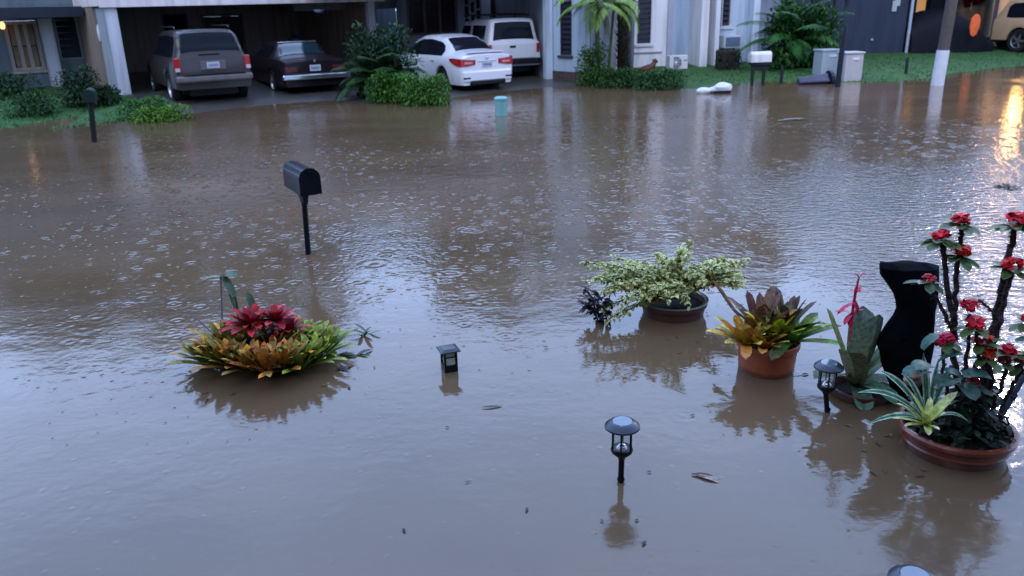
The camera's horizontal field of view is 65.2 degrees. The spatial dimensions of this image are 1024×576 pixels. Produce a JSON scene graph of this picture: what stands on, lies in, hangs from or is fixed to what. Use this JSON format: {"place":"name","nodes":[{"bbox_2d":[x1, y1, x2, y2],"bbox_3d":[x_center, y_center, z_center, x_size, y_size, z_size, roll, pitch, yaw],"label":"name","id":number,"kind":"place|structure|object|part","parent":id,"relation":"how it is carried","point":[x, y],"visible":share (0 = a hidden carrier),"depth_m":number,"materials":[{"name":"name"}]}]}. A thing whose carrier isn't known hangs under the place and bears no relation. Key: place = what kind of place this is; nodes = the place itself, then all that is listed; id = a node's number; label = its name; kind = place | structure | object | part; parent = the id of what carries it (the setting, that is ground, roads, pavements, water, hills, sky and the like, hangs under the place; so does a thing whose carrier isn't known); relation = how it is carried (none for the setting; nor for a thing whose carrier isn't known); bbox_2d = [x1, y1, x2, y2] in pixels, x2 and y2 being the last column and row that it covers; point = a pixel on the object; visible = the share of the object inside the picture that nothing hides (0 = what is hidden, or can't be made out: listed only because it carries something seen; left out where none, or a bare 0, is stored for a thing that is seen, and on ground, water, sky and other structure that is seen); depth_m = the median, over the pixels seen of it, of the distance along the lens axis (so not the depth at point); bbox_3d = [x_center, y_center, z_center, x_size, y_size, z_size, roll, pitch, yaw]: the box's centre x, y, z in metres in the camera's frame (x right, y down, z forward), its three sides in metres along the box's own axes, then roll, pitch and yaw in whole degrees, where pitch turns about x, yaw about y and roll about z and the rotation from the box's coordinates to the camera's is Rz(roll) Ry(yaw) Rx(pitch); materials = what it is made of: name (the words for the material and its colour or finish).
{"place":"outdoors","nodes":[
{"label":"outdoors","id":0,"kind":"place"},
{"bbox_2d":[203,271,237,321],"bbox_3d":[-1.952,0.336,5.526,0.236,0.928,0.075,-2,19,0],"label":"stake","id":1,"kind":"object","parent":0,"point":[233,273],"visible":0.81,"depth_m":5.39,"materials":[{"name":"green plastic"}]},
{"bbox_2d":[128,68,496,114],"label":"driveway","id":2,"kind":"structure","parent":0,"point":[260,93],"depth_m":21.50,"materials":[{"name":"concrete"}]},
{"bbox_2d":[146,25,252,100],"bbox_3d":[-8.774,-6.244,22.052,1.920,1.907,5.150,-13,22,-29],"label":"suv car","id":3,"kind":"object","parent":2,"relation":"on","point":[196,62],"visible":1,"depth_m":20.21,"materials":[{"name":"silver metal"}]},
{"bbox_3d":[-9.162,-6.367,21.017,0.144,0.510,2.750,-13,22,-29],"label":"side window","id":4,"kind":"part","parent":3,"relation":"part of","materials":[{"name":"black glass"}]},
{"bbox_3d":[-7.619,-6.166,20.057,1.440,0.465,0.252,-13,22,-29],"label":"rear window","id":5,"kind":"part","parent":3,"relation":"part of","materials":[{"name":"black glass"}]},
{"bbox_2d":[249,40,349,90],"bbox_3d":[-6.636,-6.705,23.998,1.900,1.380,5.340,-12,22,-27],"label":"old saloon car","id":6,"kind":"object","parent":2,"relation":"on","point":[278,65],"visible":0.87,"depth_m":22.22,"materials":[{"name":"black paint"}]},
{"bbox_3d":[-7.257,-6.964,23.443,0.236,0.310,1.800,-12,22,-27],"label":"side window","id":7,"kind":"part","parent":6,"relation":"part of","materials":[{"name":"black glass"}]},
{"bbox_3d":[-6.046,-6.826,22.827,1.320,0.318,0.421,-12,22,-27],"label":"rear window","id":8,"kind":"part","parent":6,"relation":"part of","materials":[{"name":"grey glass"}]},
{"bbox_2d":[337,70,576,103],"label":"driveway","id":9,"kind":"structure","parent":0,"point":[519,81],"depth_m":22.66,"materials":[{"name":"concrete"}]},
{"bbox_2d":[389,33,512,88],"bbox_3d":[-1.932,-6.669,23.429,1.800,1.500,4.690,-14,23,-31],"label":"saloon car","id":10,"kind":"object","parent":9,"relation":"on","point":[461,59],"visible":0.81,"depth_m":21.89,"materials":[{"name":"white paint"}]},
{"bbox_3d":[-2.449,-6.875,22.784,0.224,0.415,2.210,-14,23,-31],"label":"side window","id":11,"kind":"part","parent":10,"relation":"part of","materials":[{"name":"black glass"}]},
{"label":"rear window","id":12,"kind":"part","parent":10,"relation":"part of","materials":[{"name":"black glass"}]},
{"bbox_2d":[462,13,541,73],"bbox_3d":[-0.763,-8.029,26.379,1.720,1.922,5.310,-8,20,-18],"label":"suv","id":13,"kind":"object","parent":9,"relation":"on","point":[516,39],"visible":0.55,"depth_m":24.21,"materials":[{"name":"beige paint"}]},
{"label":"side window","id":14,"kind":"part","parent":13,"relation":"part of","materials":[{"name":"black glass"}]},
{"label":"canopy window","id":15,"kind":"part","parent":13,"relation":"part of","materials":[{"name":"black glass"}]},
{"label":"rear window","id":16,"kind":"part","parent":13,"relation":"part of","materials":[{"name":"black glass"}]},
{"bbox_2d":[0,65,1023,575],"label":"water","id":17,"kind":"structure","parent":0,"point":[474,229],"depth_m":5.71,"materials":[{"name":"brown liquid"}]},
{"bbox_2d":[183,311,211,331],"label":"twig","id":18,"kind":"object","parent":17,"relation":"on","point":[199,321],"visible":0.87,"depth_m":5.84,"materials":[{"name":"wood"}]},
{"bbox_2d":[169,309,354,377],"bbox_3d":[-1.644,0.355,5.260,1.197,0.298,1.051,-2,19,0],"label":"bromeliad clump","id":19,"kind":"object","parent":17,"relation":"on","point":[300,350],"visible":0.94,"depth_m":5.16,"materials":[{"name":"green plant"}]},
{"bbox_2d":[283,161,321,254],"bbox_3d":[-1.941,-0.597,7.593,0.203,1.168,0.566,-12,22,-28],"label":"mailbox","id":20,"kind":"object","parent":17,"relation":"in","point":[302,181],"visible":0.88,"depth_m":7.33,"materials":[{"name":"black metal"}]},
{"bbox_2d":[298,168,321,196],"bbox_3d":[-1.826,-0.960,7.228,0.199,0.247,0.053,-13,22,-28],"label":"door","id":21,"kind":"structure","parent":20,"relation":"in","point":[309,180],"depth_m":7.22,"materials":[{"name":"black metal"}]},
{"bbox_2d":[336,365,350,370],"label":"floating sprig","id":22,"kind":"object","parent":17,"relation":"on","point":[341,367],"visible":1,"depth_m":5.21,"materials":[{"name":"green plant"}]},
{"bbox_2d":[340,349,372,357],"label":"floating sprig","id":23,"kind":"object","parent":17,"relation":"on","point":[351,355],"visible":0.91,"depth_m":5.40,"materials":[{"name":"green plant"}]},
{"bbox_2d":[353,323,379,335],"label":"floating sprig","id":24,"kind":"object","parent":17,"relation":"on","point":[366,331],"visible":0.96,"depth_m":5.73,"materials":[{"name":"green plant"}]},
{"bbox_2d":[576,283,615,325],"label":"purple leaf plant","id":25,"kind":"object","parent":17,"relation":"on","point":[593,302],"visible":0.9,"depth_m":5.78,"materials":[{"name":"purple plant"}]},
{"bbox_2d":[692,472,712,476],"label":"floating leaf","id":26,"kind":"object","parent":17,"relation":"on","point":[701,473],"visible":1,"depth_m":3.92,"materials":[{"name":"plant"}]},
{"bbox_2d":[696,474,720,482],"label":"floating leaf","id":27,"kind":"object","parent":17,"relation":"on","point":[714,479],"visible":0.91,"depth_m":3.90,"materials":[{"name":"grey plant"}]},
{"bbox_2d":[696,82,732,93],"bbox_3d":[5.056,-4.992,20.002,0.909,0.297,0.333,-2,19,0],"label":"floating bag","id":28,"kind":"object","parent":17,"relation":"on","point":[722,87],"visible":0.92,"depth_m":19.90,"materials":[{"name":"white plastic"}]},
{"bbox_2d":[993,183,1023,190],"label":"floating tuft","id":29,"kind":"object","parent":17,"relation":"on","point":[1006,187],"visible":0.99,"depth_m":9.52,"materials":[{"name":"green plant"}]},
{"bbox_2d":[0,16,1023,127],"bbox_3d":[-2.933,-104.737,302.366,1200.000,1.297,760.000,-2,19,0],"label":"ground","id":30,"kind":"structure","parent":0,"point":[692,84],"depth_m":23.83,"materials":[{"name":"green plant"}]},
{"bbox_2d":[0,71,46,98],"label":"hedge","id":31,"kind":"object","parent":30,"relation":"on","point":[9,87],"visible":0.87,"depth_m":21.78,"materials":[{"name":"green plant"}]},
{"bbox_2d":[0,90,60,117],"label":"shrub","id":32,"kind":"object","parent":30,"relation":"on","point":[31,109],"visible":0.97,"depth_m":18.57,"materials":[{"name":"green plant"}]},
{"bbox_2d":[0,0,87,89],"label":"porch house","id":33,"kind":"structure","parent":30,"relation":"on","point":[45,46],"depth_m":23.52,"materials":[{"name":"grey paint"}]},
{"bbox_2d":[0,22,4,28],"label":"porch lamp","id":34,"kind":"object","parent":33,"relation":"attached to","point":[2,25],"visible":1,"depth_m":22.74,"materials":[{"name":"yellow glass"}]},
{"bbox_2d":[2,20,47,73],"bbox_3d":[-14.293,-7.061,23.468,0.990,1.467,0.195,-16,24,-34],"label":"window","id":35,"kind":"structure","parent":33,"relation":"in","point":[22,37],"depth_m":23.48,"materials":[{"name":"beige glass"}]},
{"bbox_2d":[50,5,83,59],"bbox_3d":[-13.378,-7.678,24.053,0.638,1.541,0.115,-16,24,-34],"label":"window","id":36,"kind":"structure","parent":33,"relation":"in","point":[66,28],"depth_m":24.10,"materials":[{"name":"black glass"}]},
{"bbox_2d":[0,91,125,128],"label":"grass","id":37,"kind":"structure","parent":30,"relation":"on","point":[85,109],"depth_m":18.40,"materials":[{"name":"green plant"}]},
{"bbox_2d":[50,63,106,108],"bbox_3d":[-10.818,-4.993,20.052,1.264,1.247,1.367,-2,19,0],"label":"shrub","id":38,"kind":"object","parent":30,"relation":"on","point":[76,100],"visible":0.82,"depth_m":19.88,"materials":[{"name":"green plant"}]},
{"bbox_2d":[83,88,97,141],"bbox_3d":[-7.735,-3.044,14.823,0.226,1.270,0.460,-9,21,-19],"label":"mailbox","id":39,"kind":"object","parent":30,"relation":"on","point":[90,97],"visible":0.81,"depth_m":14.71,"materials":[{"name":"black metal"}]},
{"bbox_2d":[89,82,123,106],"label":"shrub","id":40,"kind":"object","parent":30,"relation":"on","point":[109,98],"visible":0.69,"depth_m":20.53,"materials":[{"name":"green plant"}]},
{"bbox_2d":[112,94,175,120],"bbox_3d":[-8.272,-4.031,18.144,1.330,0.702,1.324,-2,19,0],"label":"shrub","id":41,"kind":"object","parent":30,"relation":"on","point":[142,101],"visible":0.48,"depth_m":17.94,"materials":[{"name":"green plant"}]},
{"bbox_2d":[130,103,193,123],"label":"shrub","id":42,"kind":"object","parent":30,"relation":"on","point":[170,115],"visible":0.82,"depth_m":17.52,"materials":[{"name":"green plant"}]},
{"bbox_2d":[57,0,384,94],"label":"carport house","id":43,"kind":"structure","parent":30,"relation":"on","point":[130,31],"depth_m":27.73,"materials":[{"name":"beige paint"}]},
{"bbox_2d":[97,24,100,40],"bbox_3d":[-11.558,-7.163,22.447,0.117,0.480,0.234,-2,19,0],"label":"wall lantern","id":44,"kind":"object","parent":43,"relation":"attached to","point":[98,33],"depth_m":22.35,"materials":[{"name":"white plastic"}]},
{"bbox_2d":[161,13,188,30],"bbox_3d":[-11.872,-9.155,28.301,1.006,1.067,0.195,-16,24,-34],"label":"window","id":45,"kind":"structure","parent":43,"relation":"in","point":[179,21],"depth_m":28.24,"materials":[{"name":"black glass"}]},
{"bbox_2d":[201,13,247,54],"bbox_3d":[-10.541,-8.914,29.462,1.511,2.230,0.130,-16,24,-34],"label":"door","id":46,"kind":"structure","parent":43,"relation":"in","point":[232,20],"depth_m":29.33,"materials":[{"name":"black"}]},
{"bbox_2d":[219,276,312,345],"bbox_3d":[-1.638,0.386,5.376,0.617,0.916,0.391,-2,19,0],"label":"red bromeliad","id":47,"kind":"object","parent":30,"relation":"on","point":[279,317],"visible":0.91,"depth_m":5.31,"materials":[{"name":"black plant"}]},
{"bbox_2d":[288,35,303,39],"bbox_3d":[-7.073,-7.644,26.396,0.720,1.370,0.702,-2,19,0],"label":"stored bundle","id":48,"kind":"object","parent":30,"relation":"on","point":[295,37],"visible":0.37,"depth_m":26.04,"materials":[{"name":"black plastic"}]},
{"bbox_2d":[330,43,426,101],"bbox_3d":[-3.385,-5.551,20.655,2.607,1.573,2.552,-2,19,0],"label":"areca palm","id":49,"kind":"object","parent":30,"relation":"on","point":[349,87],"visible":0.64,"depth_m":20.23,"materials":[{"name":"green plant"}]},
{"bbox_2d":[342,20,423,97],"bbox_3d":[-3.339,-5.862,20.770,2.123,2.128,1.948,-2,19,0],"label":"shrub","id":50,"kind":"object","parent":30,"relation":"on","point":[392,37],"visible":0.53,"depth_m":20.55,"materials":[{"name":"green plant"}]},
{"bbox_2d":[364,68,412,103],"bbox_3d":[-3.074,-5.013,20.027,1.330,0.989,1.465,-2,19,0],"label":"hedge","id":51,"kind":"object","parent":30,"relation":"on","point":[390,92],"visible":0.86,"depth_m":19.69,"materials":[{"name":"green plant"}]},
{"bbox_2d":[399,72,451,105],"bbox_3d":[-2.112,-4.746,19.413,1.350,0.968,1.519,-2,19,0],"label":"hedge","id":52,"kind":"object","parent":30,"relation":"on","point":[434,94],"visible":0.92,"depth_m":19.10,"materials":[{"name":"green plant"}]},
{"bbox_2d":[436,344,460,372],"bbox_3d":[-0.399,0.624,5.184,0.130,0.531,0.130,-9,21,-19],"label":"square path light","id":53,"kind":"object","parent":30,"relation":"on","point":[448,358],"visible":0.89,"depth_m":5.09,"materials":[{"name":"grey metal"}]},
{"bbox_2d":[282,0,628,82],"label":"house","id":54,"kind":"structure","parent":30,"relation":"on","point":[564,41],"depth_m":26.09,"materials":[{"name":"white paint"}]},
{"bbox_2d":[406,0,457,35],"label":"window","id":55,"kind":"structure","parent":54,"relation":"in","point":[424,17],"depth_m":28.43,"materials":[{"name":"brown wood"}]},
{"bbox_2d":[490,0,495,17],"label":"door","id":56,"kind":"structure","parent":54,"relation":"in","point":[492,2],"depth_m":29.10,"materials":[{"name":"black"}]},
{"bbox_2d":[557,0,572,57],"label":"window","id":57,"kind":"structure","parent":54,"relation":"in","point":[566,21],"depth_m":23.48,"materials":[{"name":"grey glass"}]},
{"bbox_2d":[494,96,507,115],"bbox_3d":[-0.228,-3.721,17.010,0.300,0.692,0.300,-2,19,0],"label":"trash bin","id":58,"kind":"object","parent":30,"relation":"on","point":[500,105],"visible":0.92,"depth_m":16.87,"materials":[{"name":"teal plastic"}]},
{"bbox_2d":[573,38,612,86],"bbox_3d":[2.276,-6.250,22.439,1.289,1.456,0.978,10,23,30],"label":"shrub","id":59,"kind":"object","parent":30,"relation":"on","point":[592,66],"visible":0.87,"depth_m":22.29,"materials":[{"name":"green plant"}]},
{"bbox_2d":[553,0,643,84],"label":"dwarf palm","id":60,"kind":"object","parent":30,"relation":"on","point":[597,8],"visible":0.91,"depth_m":21.88,"materials":[{"name":"green plant"}]},
{"bbox_2d":[592,66,645,88],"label":"hedge","id":61,"kind":"object","parent":30,"relation":"on","point":[622,81],"visible":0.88,"depth_m":21.82,"materials":[{"name":"green plant"}]},
{"bbox_2d":[605,416,639,482],"bbox_3d":[0.531,0.960,3.901,0.168,0.704,0.168,-2,19,0],"label":"solar path light","id":62,"kind":"object","parent":30,"relation":"on","point":[621,427],"visible":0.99,"depth_m":3.79,"materials":[{"name":"grey metal"}]},
{"bbox_2d":[614,0,630,73],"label":"shaggy trunk palm","id":63,"kind":"object","parent":30,"relation":"on","point":[621,32],"visible":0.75,"depth_m":24.53,"materials":[{"name":"brown plant"}]},
{"bbox_2d":[639,58,657,71],"bbox_3d":[4.267,-6.923,25.051,0.607,0.499,0.240,-2,19,0],"label":"garden ornament","id":64,"kind":"object","parent":30,"relation":"on","point":[652,65],"visible":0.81,"depth_m":24.97,"materials":[{"name":"orange ceramic"}]},
{"bbox_2d":[632,67,690,90],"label":"hedge","id":65,"kind":"object","parent":30,"relation":"on","point":[664,83],"visible":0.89,"depth_m":21.12,"materials":[{"name":"green plant"}]},
{"bbox_2d":[579,239,750,325],"bbox_3d":[1.137,0.125,5.895,1.272,0.916,0.649,-2,19,0],"label":"potted variegated shrub","id":66,"kind":"object","parent":30,"relation":"on","point":[670,293],"visible":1,"depth_m":5.77,"materials":[{"name":"green plant"}]},
{"bbox_2d":[666,55,687,69],"bbox_3d":[5.254,-7.184,25.448,0.609,0.424,0.376,-5,20,-9],"label":"ac condenser","id":67,"kind":"object","parent":30,"relation":"on","point":[677,61],"visible":0.94,"depth_m":25.32,"materials":[{"name":"white metal"}]},
{"bbox_2d":[628,0,780,67],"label":"white house","id":68,"kind":"structure","parent":30,"relation":"on","point":[693,30],"depth_m":26.28,"materials":[{"name":"paint"}]},
{"bbox_2d":[634,0,653,46],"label":"window","id":69,"kind":"structure","parent":68,"relation":"in","point":[644,37],"depth_m":25.91,"materials":[{"name":"white paint"}]},
{"bbox_2d":[720,0,732,28],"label":"window","id":70,"kind":"structure","parent":68,"relation":"in","point":[725,19],"depth_m":26.57,"materials":[{"name":"white paint"}]},
{"bbox_2d":[719,35,740,47],"bbox_3d":[7.254,-8.197,26.614,0.591,0.394,0.432,-5,20,-9],"label":"window ac unit","id":71,"kind":"object","parent":68,"relation":"attached to","point":[729,41],"depth_m":26.43,"materials":[{"name":"white metal"}]},
{"bbox_2d":[715,48,742,69],"bbox_3d":[6.862,-7.192,25.349,0.899,0.830,0.748,-2,19,0],"label":"planter box","id":72,"kind":"object","parent":30,"relation":"on","point":[727,59],"visible":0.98,"depth_m":25.21,"materials":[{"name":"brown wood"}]},
{"bbox_2d":[748,51,771,85],"bbox_3d":[6.575,-5.696,21.328,0.607,1.179,0.250,-3,20,-5],"label":"mailbox","id":73,"kind":"object","parent":30,"relation":"on","point":[759,60],"visible":0.96,"depth_m":21.14,"materials":[{"name":"white paint"}]},
{"bbox_2d":[706,285,845,379],"bbox_3d":[1.644,0.462,5.018,0.817,0.839,0.663,-10,21,-22],"label":"potted bromeliad","id":74,"kind":"object","parent":30,"relation":"on","point":[769,332],"visible":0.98,"depth_m":4.90,"materials":[{"name":"plant"}]},
{"bbox_2d":[779,66,783,83],"bbox_3d":[7.283,-5.689,21.625,0.083,0.610,0.083,6,21,21],"label":"stake","id":75,"kind":"object","parent":30,"relation":"on","point":[781,74],"visible":0.79,"depth_m":21.57,"materials":[{"name":"black wood"}]},
{"bbox_2d":[737,0,854,60],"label":"areca palm","id":76,"kind":"object","parent":30,"relation":"on","point":[757,41],"visible":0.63,"depth_m":23.92,"materials":[{"name":"green plant"}]},
{"bbox_2d":[758,0,845,70],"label":"shrub","id":77,"kind":"object","parent":30,"relation":"on","point":[782,54],"visible":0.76,"depth_m":24.21,"materials":[{"name":"green plant"}]},
{"bbox_2d":[796,70,834,84],"bbox_3d":[8.077,-5.535,21.367,0.930,0.520,0.519,-2,19,0],"label":"rubbish bin","id":78,"kind":"object","parent":30,"relation":"on","point":[828,77],"visible":0.75,"depth_m":21.23,"materials":[{"name":"blue plastic"}]},
{"bbox_2d":[812,48,839,75],"bbox_3d":[9.034,-6.388,22.971,0.630,0.910,0.560,-4,20,-8],"label":"utility box","id":79,"kind":"object","parent":30,"relation":"on","point":[824,60],"visible":0.69,"depth_m":22.73,"materials":[{"name":"white paint"}]},
{"bbox_2d":[814,359,843,412],"bbox_3d":[1.752,0.726,4.507,0.158,0.676,0.158,-2,19,0],"label":"solar path light","id":80,"kind":"object","parent":30,"relation":"on","point":[826,387],"visible":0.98,"depth_m":4.40,"materials":[{"name":"grey metal"}]},
{"bbox_2d":[815,0,848,45],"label":"slender palm","id":81,"kind":"object","parent":30,"relation":"on","point":[846,3],"visible":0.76,"depth_m":24.59,"materials":[{"name":"green plant"}]},
{"bbox_2d":[835,25,846,86],"bbox_3d":[8.355,-5.781,20.344,0.155,1.703,0.140,-2,19,0],"label":"sign post","id":82,"kind":"object","parent":30,"relation":"on","point":[840,64],"visible":0.79,"depth_m":20.29,"materials":[{"name":"grey metal"}]},
{"bbox_2d":[677,51,1022,83],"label":"grass","id":83,"kind":"structure","parent":30,"relation":"on","point":[871,69],"depth_m":24.01,"materials":[{"name":"green plant"}]},
{"bbox_2d":[835,51,865,81],"bbox_3d":[9.226,-5.973,21.887,0.570,0.950,0.508,-4,20,-8],"label":"utility box","id":84,"kind":"object","parent":30,"relation":"on","point":[852,65],"visible":0.76,"depth_m":21.66,"materials":[{"name":"white paint"}]},
{"bbox_2d":[813,272,897,409],"bbox_3d":[2.009,0.450,4.599,0.638,1.122,0.436,-2,19,0],"label":"vase bromeliad","id":85,"kind":"object","parent":30,"relation":"on","point":[860,359],"visible":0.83,"depth_m":4.55,"materials":[{"name":"plant"}]},
{"bbox_2d":[781,0,956,52],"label":"navy house","id":86,"kind":"structure","parent":30,"relation":"on","point":[876,26],"depth_m":28.11,"materials":[{"name":"paint"}]},
{"bbox_2d":[916,0,925,11],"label":"lit door","id":87,"kind":"structure","parent":86,"relation":"in","point":[921,4],"depth_m":33.20,"materials":[{"name":"orange"}]},
{"bbox_2d":[969,14,980,36],"bbox_3d":[16.171,-9.176,27.935,0.340,0.760,0.105,-2,19,0],"label":"orange vest","id":88,"kind":"object","parent":86,"relation":"hanging from","point":[974,25],"visible":1,"depth_m":27.91,"materials":[{"name":"fabric"}]},
{"bbox_2d":[904,57,908,73],"bbox_3d":[11.294,-6.319,22.902,0.083,0.580,0.083,6,21,21],"label":"stake","id":89,"kind":"object","parent":30,"relation":"on","point":[906,65],"visible":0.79,"depth_m":22.86,"materials":[{"name":"black wood"}]},
{"bbox_2d":[877,260,938,401],"bbox_3d":[2.214,0.415,4.578,0.369,1.191,0.192,-2,19,0],"label":"garden sculpture","id":90,"kind":"object","parent":30,"relation":"on","point":[908,327],"visible":0.7,"depth_m":4.44,"materials":[{"name":"black stone"}]},
{"bbox_2d":[887,564,933,575],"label":"solar path light","id":91,"kind":"object","parent":30,"relation":"on","point":[906,570],"visible":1,"depth_m":2.81,"materials":[{"name":"grey metal"}]},
{"bbox_2d":[858,211,1023,471],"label":"crown of thorns","id":92,"kind":"object","parent":30,"relation":"on","point":[951,428],"visible":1,"depth_m":3.86,"materials":[{"name":"green plant"}]},
{"bbox_2d":[989,372,1023,433],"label":"stem","id":93,"kind":"object","parent":92,"relation":"attached to","point":[1016,390],"visible":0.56,"depth_m":4.08,"materials":[{"name":"brown plant"}]},
{"bbox_2d":[930,0,957,85],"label":"utility pole","id":94,"kind":"object","parent":30,"relation":"on","point":[940,64],"visible":0.74,"depth_m":19.88,"materials":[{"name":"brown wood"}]},
{"bbox_2d":[903,8,993,52],"bbox_3d":[15.664,-9.405,29.227,3.266,1.539,1.900,-4,20,-8],"label":"covered car","id":95,"kind":"object","parent":30,"relation":"on","point":[926,25],"visible":0.66,"depth_m":28.43,"materials":[{"name":"black fabric"}]},
{"bbox_2d":[956,0,1011,40],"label":"lamp lit house","id":96,"kind":"structure","parent":30,"relation":"on","point":[988,11],"depth_m":33.69,"materials":[{"name":"beige paint"}]},
{"bbox_2d":[963,0,985,10],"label":"red cloth","id":97,"kind":"object","parent":96,"relation":"hanging from","point":[968,3],"visible":1,"depth_m":33.30,"materials":[{"name":"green fabric"}]},
{"bbox_2d":[991,0,1023,51],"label":"parked suv","id":98,"kind":"object","parent":30,"relation":"on","point":[1008,19],"visible":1,"depth_m":28.57,"materials":[{"name":"beige paint"}]},
{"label":"side window","id":99,"kind":"part","parent":98,"relation":"part of","materials":[{"name":"black glass"}]}
]}

